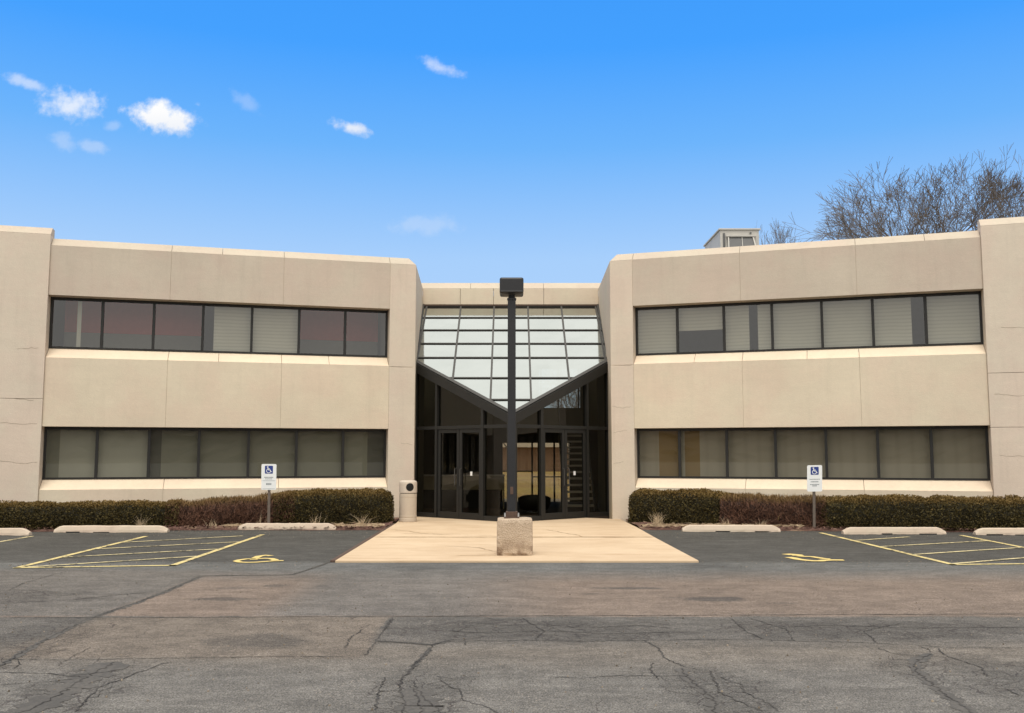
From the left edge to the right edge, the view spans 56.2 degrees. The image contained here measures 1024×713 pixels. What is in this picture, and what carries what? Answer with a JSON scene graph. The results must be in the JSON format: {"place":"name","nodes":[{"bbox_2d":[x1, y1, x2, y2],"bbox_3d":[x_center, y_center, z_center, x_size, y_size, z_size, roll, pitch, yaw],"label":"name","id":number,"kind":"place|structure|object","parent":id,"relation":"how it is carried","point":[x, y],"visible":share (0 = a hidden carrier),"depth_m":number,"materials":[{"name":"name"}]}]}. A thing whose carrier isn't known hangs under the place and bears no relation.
{"place":"outdoors","nodes":[
{"label":"outdoors","id":0,"kind":"place"},
{"bbox_2d":[353,515,376,526],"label":"dry grass","id":1,"kind":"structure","parent":0,"point":[361,523],"depth_m":21.37,"materials":[{"name":"plant"}]},
{"bbox_2d":[0,528,1023,712],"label":"parking lot","id":2,"kind":"structure","parent":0,"point":[853,674],"depth_m":9.28,"materials":[{"name":"grey asphalt"}]},
{"bbox_2d":[0,528,31,535],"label":"wheel stop","id":3,"kind":"object","parent":2,"relation":"on","point":[15,531],"visible":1,"depth_m":19.57,"materials":[{"name":"concrete"}]},
{"bbox_2d":[53,525,169,532],"bbox_3d":[-8.500,3.662,20.353,2.400,0.146,0.178,0,-6,0],"label":"wheel stop","id":4,"kind":"object","parent":2,"relation":"on","point":[109,529],"visible":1,"depth_m":20.29,"materials":[{"name":"concrete"}]},
{"bbox_2d":[14,534,264,567],"bbox_3d":[-6.212,3.365,16.806,2.437,0.002,5.840,0,-6,0],"label":"hatched aisle","id":5,"kind":"object","parent":2,"relation":"on","point":[174,564],"visible":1,"depth_m":15.62,"materials":[{"name":"yellow paint"}]},
{"bbox_2d":[24,517,398,531],"bbox_3d":[-14.410,3.817,21.658,23.180,0.096,6.532,0,-6,0],"label":"mulch bed","id":6,"kind":"object","parent":2,"relation":"on","point":[217,527],"visible":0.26,"depth_m":21.06,"materials":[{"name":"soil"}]},
{"bbox_2d":[0,499,179,529],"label":"hedge","id":7,"kind":"object","parent":6,"relation":"on","point":[38,514],"visible":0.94,"depth_m":21.10,"materials":[{"name":"green plant"}]},
{"bbox_2d":[164,489,295,526],"bbox_3d":[-6.487,3.516,22.172,2.929,0.860,1.197,1,-6,-13],"label":"hedge","id":8,"kind":"object","parent":6,"relation":"on","point":[239,510],"visible":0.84,"depth_m":21.75,"materials":[{"name":"brown plant"}]},
{"bbox_2d":[261,464,276,522],"bbox_3d":[-5.390,3.151,21.200,0.332,1.536,0.060,1,-6,-6],"label":"parking sign","id":9,"kind":"object","parent":6,"relation":"on","point":[268,477],"visible":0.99,"depth_m":21.22,"materials":[{"name":"metal"}]},
{"bbox_2d":[273,487,394,523],"bbox_3d":[-4.272,3.559,22.870,2.912,0.856,1.301,2,-6,-19],"label":"hedge","id":10,"kind":"object","parent":6,"relation":"on","point":[344,506],"visible":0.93,"depth_m":22.44,"materials":[{"name":"green plant"}]},
{"bbox_2d":[234,555,283,562],"bbox_3d":[-4.061,3.194,15.131,0.740,0.001,1.085,3,-6,-24],"label":"wheelchair marking","id":11,"kind":"object","parent":2,"relation":"on","point":[258,557],"visible":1,"depth_m":15.02,"materials":[{"name":"yellow paint"}]},
{"bbox_2d":[238,523,336,529],"bbox_3d":[-4.930,3.730,21.029,2.140,0.146,0.178,0,-6,0],"label":"wheel stop","id":12,"kind":"object","parent":2,"relation":"on","point":[290,526],"visible":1,"depth_m":20.96,"materials":[{"name":"concrete"}]},
{"bbox_2d":[0,562,976,712],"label":"pavement patches","id":13,"kind":"object","parent":2,"relation":"on","point":[411,700],"visible":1,"depth_m":6.80,"materials":[{"name":"grey asphalt"}]},
{"bbox_2d":[0,562,1023,712],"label":"pavement cracks","id":14,"kind":"object","parent":2,"relation":"on","point":[422,656],"visible":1,"depth_m":7.87,"materials":[{"name":"black asphalt"}]},
{"bbox_2d":[2,531,1021,712],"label":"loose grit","id":15,"kind":"object","parent":2,"relation":"on","point":[106,696],"visible":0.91,"depth_m":9.94,"materials":[{"name":"grey gravel"}]},
{"bbox_2d":[682,525,780,531],"bbox_3d":[4.685,3.678,20.509,2.076,0.148,0.183,0,-6,2],"label":"wheel stop","id":16,"kind":"object","parent":2,"relation":"on","point":[729,528],"visible":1,"depth_m":20.44,"materials":[{"name":"concrete"}]},
{"bbox_2d":[627,519,976,531],"bbox_3d":[14.420,3.833,21.808,23.160,0.096,6.230,0,-6,0],"label":"mulch bed","id":17,"kind":"object","parent":2,"relation":"on","point":[782,528],"visible":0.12,"depth_m":20.94,"materials":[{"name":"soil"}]},
{"bbox_2d":[219,521,804,527],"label":"straw litter","id":18,"kind":"object","parent":17,"relation":"on","point":[649,524],"visible":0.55,"depth_m":21.31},
{"bbox_2d":[628,487,729,523],"bbox_3d":[4.152,3.559,22.920,2.762,0.864,1.260,-2,-6,22],"label":"hedge","id":19,"kind":"object","parent":17,"relation":"on","point":[691,505],"visible":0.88,"depth_m":22.58,"materials":[{"name":"green plant"}]},
{"bbox_2d":[719,492,827,527],"bbox_3d":[6.022,3.520,22.012,2.403,0.812,1.210,-2,-6,19],"label":"hedge","id":20,"kind":"object","parent":17,"relation":"on","point":[745,507],"visible":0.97,"depth_m":21.67,"materials":[{"name":"brown plant"}]},
{"bbox_2d":[807,465,821,527],"bbox_3d":[6.707,3.163,21.198,0.340,1.513,0.059,-1,-6,5],"label":"parking sign","id":21,"kind":"object","parent":17,"relation":"on","point":[814,478],"visible":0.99,"depth_m":21.21,"materials":[{"name":"metal"}]},
{"bbox_2d":[815,493,1023,530],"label":"hedge","id":22,"kind":"object","parent":17,"relation":"on","point":[937,510],"visible":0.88,"depth_m":20.82,"materials":[{"name":"green plant"}]},
{"bbox_2d":[785,554,842,560],"bbox_3d":[4.668,3.210,15.285,0.649,0.001,1.205,3,-7,-30],"label":"wheelchair marking","id":23,"kind":"object","parent":2,"relation":"on","point":[828,559],"visible":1,"depth_m":15.17,"materials":[{"name":"yellow paint"}]},
{"bbox_2d":[841,527,945,533],"bbox_3d":[7.920,3.613,19.885,2.120,0.147,0.178,0,-6,0],"label":"wheel stop","id":24,"kind":"object","parent":2,"relation":"on","point":[893,530],"visible":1,"depth_m":19.82,"materials":[{"name":"concrete"}]},
{"bbox_2d":[822,533,1023,564],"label":"hatched aisle","id":25,"kind":"object","parent":2,"relation":"on","point":[940,552],"visible":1,"depth_m":16.59,"materials":[{"name":"yellow paint"}]},
{"bbox_2d":[973,528,1023,534],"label":"wheel stop","id":26,"kind":"object","parent":2,"relation":"on","point":[1000,531],"visible":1,"depth_m":19.61,"materials":[{"name":"concrete"}]},
{"bbox_2d":[0,0,1023,295],"label":"sky","id":27,"kind":"structure","parent":0,"point":[466,141],"materials":[{"name":"blue"}]},
{"bbox_2d":[335,517,698,562],"bbox_3d":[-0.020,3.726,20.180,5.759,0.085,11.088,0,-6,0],"label":"walkway","id":28,"kind":"structure","parent":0,"point":[602,540],"depth_m":17.24,"materials":[{"name":"concrete"}]},
{"bbox_2d":[330,523,395,561],"bbox_3d":[-2.765,3.572,18.649,0.075,0.080,7.970,0,-6,0],"label":"walkway edging","id":29,"kind":"object","parent":28,"relation":"on","point":[352,548],"visible":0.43,"depth_m":17.29,"materials":[{"name":"beige concrete"}]},
{"bbox_2d":[399,480,416,521],"bbox_3d":[-2.515,3.489,23.163,0.432,0.990,0.437,0,-6,0],"label":"waste bin","id":30,"kind":"object","parent":28,"relation":"on","point":[408,501],"visible":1,"depth_m":22.99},
{"bbox_2d":[497,277,532,555],"bbox_3d":[0.045,0.968,15.843,0.585,4.558,0.585,0,-6,0],"label":"lamp post","id":31,"kind":"object","parent":28,"relation":"on","point":[514,534],"visible":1,"depth_m":15.71,"materials":[{"name":"brown metal"}]},
{"bbox_2d":[647,511,663,525],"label":"dry grass","id":32,"kind":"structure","parent":0,"point":[656,520],"depth_m":21.67,"materials":[{"name":"plant"}]},
{"label":"ground","id":33,"kind":"structure","parent":0,"visible":0},
{"bbox_2d":[0,217,1023,522],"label":"office building","id":34,"kind":"structure","parent":33,"relation":"on","point":[872,365],"depth_m":23.63,"materials":[{"name":"concrete"}]},
{"bbox_2d":[45,430,95,477],"bbox_3d":[-10.562,2.321,22.950,1.165,1.258,0.015,2,-6,-16],"label":"window","id":35,"kind":"structure","parent":34,"relation":"in","point":[69,453],"depth_m":22.94,"materials":[{"name":"grey glass"}]},
{"bbox_2d":[76,301,81,346],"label":"window","id":36,"kind":"structure","parent":34,"relation":"in","point":[79,318],"depth_m":23.27,"materials":[{"name":"grey glass"}]},
{"bbox_2d":[97,430,147,476],"bbox_3d":[-9.436,2.354,23.267,1.175,1.258,0.015,2,-6,-16],"label":"window","id":37,"kind":"structure","parent":34,"relation":"in","point":[122,453],"depth_m":23.25,"materials":[{"name":"grey glass"}]},
{"bbox_2d":[150,430,197,476],"bbox_3d":[-8.315,2.386,23.583,1.155,1.258,0.015,2,-6,-16],"label":"window","id":38,"kind":"structure","parent":34,"relation":"in","point":[177,456],"depth_m":23.57,"materials":[{"name":"grey glass"}]},
{"bbox_2d":[42,427,385,478],"bbox_3d":[-7.186,2.397,23.789,8.120,1.238,0.087,2,-6,-16],"label":"window frame","id":39,"kind":"structure","parent":34,"relation":"in","point":[97,429],"depth_m":23.64,"materials":[{"name":"brown metal"}]},
{"bbox_2d":[49,297,387,356],"bbox_3d":[-7.186,-0.705,24.105,8.120,1.233,0.087,2,-6,-16],"label":"window frame","id":40,"kind":"structure","parent":34,"relation":"in","point":[103,301],"depth_m":23.96,"materials":[{"name":"brown metal"}]},
{"bbox_2d":[199,431,247,476],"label":"window","id":41,"kind":"structure","parent":34,"relation":"in","point":[222,453],"depth_m":23.89,"materials":[{"name":"grey glass"}]},
{"bbox_2d":[213,307,250,351],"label":"window","id":42,"kind":"structure","parent":34,"relation":"in","point":[232,325],"depth_m":24.24,"materials":[{"name":"grey glass"}]},
{"bbox_2d":[249,431,294,475],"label":"window","id":43,"kind":"structure","parent":34,"relation":"in","point":[266,447],"depth_m":24.22,"materials":[{"name":"grey glass"}]},
{"bbox_2d":[252,308,297,352],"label":"window","id":44,"kind":"structure","parent":34,"relation":"in","point":[274,330],"depth_m":24.52,"materials":[{"name":"grey glass"}]},
{"bbox_2d":[297,431,341,475],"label":"window","id":45,"kind":"structure","parent":34,"relation":"in","point":[319,452],"depth_m":24.53,"materials":[{"name":"grey glass"}]},
{"bbox_2d":[344,431,383,475],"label":"window","id":46,"kind":"structure","parent":34,"relation":"in","point":[363,451],"depth_m":24.83,"materials":[{"name":"grey glass"}]},
{"bbox_2d":[437,429,458,517],"bbox_3d":[-1.604,2.978,24.422,0.613,2.235,0.556,0,-6,0],"label":"door","id":47,"kind":"structure","parent":34,"relation":"in","point":[448,439],"depth_m":24.44,"materials":[{"name":"black glass"}]},
{"bbox_2d":[459,429,480,519],"bbox_3d":[-1.023,2.926,23.920,0.613,2.235,0.548,0,-6,0],"label":"door","id":48,"kind":"structure","parent":34,"relation":"in","point":[469,439],"depth_m":23.94,"materials":[{"name":"black glass"}]},
{"bbox_2d":[544,429,564,519],"bbox_3d":[1.027,2.929,23.940,0.609,2.235,0.553,0,-6,0],"label":"door","id":49,"kind":"structure","parent":34,"relation":"in","point":[554,439],"depth_m":23.97,"materials":[{"name":"black glass"}]},
{"bbox_2d":[565,429,585,517],"bbox_3d":[1.603,2.980,24.448,0.608,2.235,0.560,0,-6,0],"label":"door","id":50,"kind":"structure","parent":34,"relation":"in","point":[575,439],"depth_m":24.46,"materials":[{"name":"black glass"}]},
{"bbox_2d":[638,309,675,353],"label":"window","id":51,"kind":"structure","parent":34,"relation":"in","point":[656,328],"depth_m":24.64,"materials":[{"name":"grey glass"}]},
{"bbox_2d":[639,431,678,475],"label":"window","id":52,"kind":"structure","parent":34,"relation":"in","point":[658,449],"depth_m":24.32,"materials":[{"name":"grey glass"}]},
{"bbox_2d":[679,307,722,330],"bbox_3d":[4.798,-0.982,24.325,1.165,0.636,0.015,-2,-6,18],"label":"window blind","id":53,"kind":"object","parent":34,"relation":"in","point":[704,318],"depth_m":24.32,"materials":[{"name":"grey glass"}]},
{"bbox_2d":[681,431,725,476],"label":"window","id":54,"kind":"structure","parent":34,"relation":"in","point":[702,452],"depth_m":23.97,"materials":[{"name":"grey glass"}]},
{"bbox_2d":[703,228,760,248],"bbox_3d":[6.780,-2.754,29.477,1.360,1.925,2.710,0,-6,0],"label":"rooftop unit","id":55,"kind":"object","parent":34,"relation":"on","point":[727,237],"visible":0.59,"depth_m":28.51,"materials":[{"name":"paint"}]},
{"bbox_2d":[725,304,770,350],"bbox_3d":[5.903,-0.713,23.927,1.165,1.253,0.015,-2,-6,18],"label":"window blind","id":56,"kind":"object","parent":34,"relation":"in","point":[736,317],"depth_m":23.96,"materials":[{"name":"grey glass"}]},
{"bbox_2d":[728,430,774,476],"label":"window","id":57,"kind":"structure","parent":34,"relation":"in","point":[750,452],"depth_m":23.60,"materials":[{"name":"grey glass"}]},
{"bbox_2d":[773,302,820,348],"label":"window","id":58,"kind":"structure","parent":34,"relation":"in","point":[796,325],"depth_m":23.55,"materials":[{"name":"grey glass"}]},
{"bbox_2d":[777,430,825,476],"bbox_3d":[7.011,2.351,23.243,1.170,1.258,0.015,-2,-6,18],"label":"window","id":59,"kind":"structure","parent":34,"relation":"in","point":[796,449],"depth_m":23.25,"materials":[{"name":"grey glass"}]},
{"bbox_2d":[635,291,983,354],"bbox_3d":[7.036,-0.772,23.438,8.095,1.233,0.087,-2,-6,18],"label":"window frame","id":60,"kind":"structure","parent":34,"relation":"in","point":[924,296],"depth_m":23.28,"materials":[{"name":"brown metal"}]},
{"bbox_2d":[637,426,989,479],"bbox_3d":[7.036,2.329,23.122,8.095,1.238,0.087,-2,-6,18],"label":"window frame","id":61,"kind":"structure","parent":34,"relation":"in","point":[930,428],"depth_m":22.98,"materials":[{"name":"brown metal"}]},
{"bbox_2d":[823,299,871,348],"bbox_3d":[8.116,-0.788,23.193,1.160,1.253,0.015,-2,-6,18],"label":"window","id":62,"kind":"structure","parent":34,"relation":"in","point":[845,323],"depth_m":23.19,"materials":[{"name":"grey glass"}]},
{"bbox_2d":[827,429,876,477],"bbox_3d":[8.116,2.314,22.877,1.160,1.258,0.015,-2,-6,18],"label":"window","id":63,"kind":"structure","parent":34,"relation":"in","point":[851,453],"depth_m":22.86,"materials":[{"name":"grey glass"}]},
{"bbox_2d":[874,298,912,345],"bbox_3d":[9.075,-0.820,22.875,0.862,1.253,0.015,-2,-6,18],"label":"window blind","id":64,"kind":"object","parent":34,"relation":"in","point":[892,317],"depth_m":22.86,"materials":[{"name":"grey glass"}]},
{"bbox_2d":[879,429,930,477],"bbox_3d":[9.219,2.277,22.511,1.165,1.258,0.015,-2,-6,18],"label":"window","id":65,"kind":"structure","parent":34,"relation":"in","point":[904,453],"depth_m":22.50,"materials":[{"name":"grey glass"}]},
{"bbox_2d":[926,294,980,343],"bbox_3d":[10.341,-0.863,22.456,1.200,1.253,0.015,-2,-6,18],"label":"window blind","id":66,"kind":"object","parent":34,"relation":"in","point":[951,319],"depth_m":22.44,"materials":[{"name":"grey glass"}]},
{"bbox_2d":[932,429,986,477],"bbox_3d":[10.341,2.239,22.139,1.200,1.258,0.015,-2,-6,18],"label":"window","id":67,"kind":"structure","parent":34,"relation":"in","point":[957,453],"depth_m":22.13,"materials":[{"name":"grey glass"}]},
{"bbox_2d":[756,218,800,244],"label":"bare tree","id":68,"kind":"object","parent":33,"relation":"on","point":[780,237],"visible":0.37,"depth_m":47.88,"materials":[{"name":"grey plant"}]},
{"bbox_2d":[816,177,942,239],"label":"bare tree","id":69,"kind":"object","parent":33,"relation":"on","point":[893,223],"visible":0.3,"depth_m":41.34,"materials":[{"name":"brown plant"}]},
{"bbox_2d":[780,154,1023,242],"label":"bare tree","id":70,"kind":"object","parent":33,"relation":"on","point":[922,195],"visible":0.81,"depth_m":40.21,"materials":[{"name":"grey plant"}]},
{"bbox_2d":[910,144,1023,232],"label":"bare tree","id":71,"kind":"object","parent":33,"relation":"on","point":[1009,201],"visible":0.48,"depth_m":40.73,"materials":[{"name":"brown plant"}]}
]}

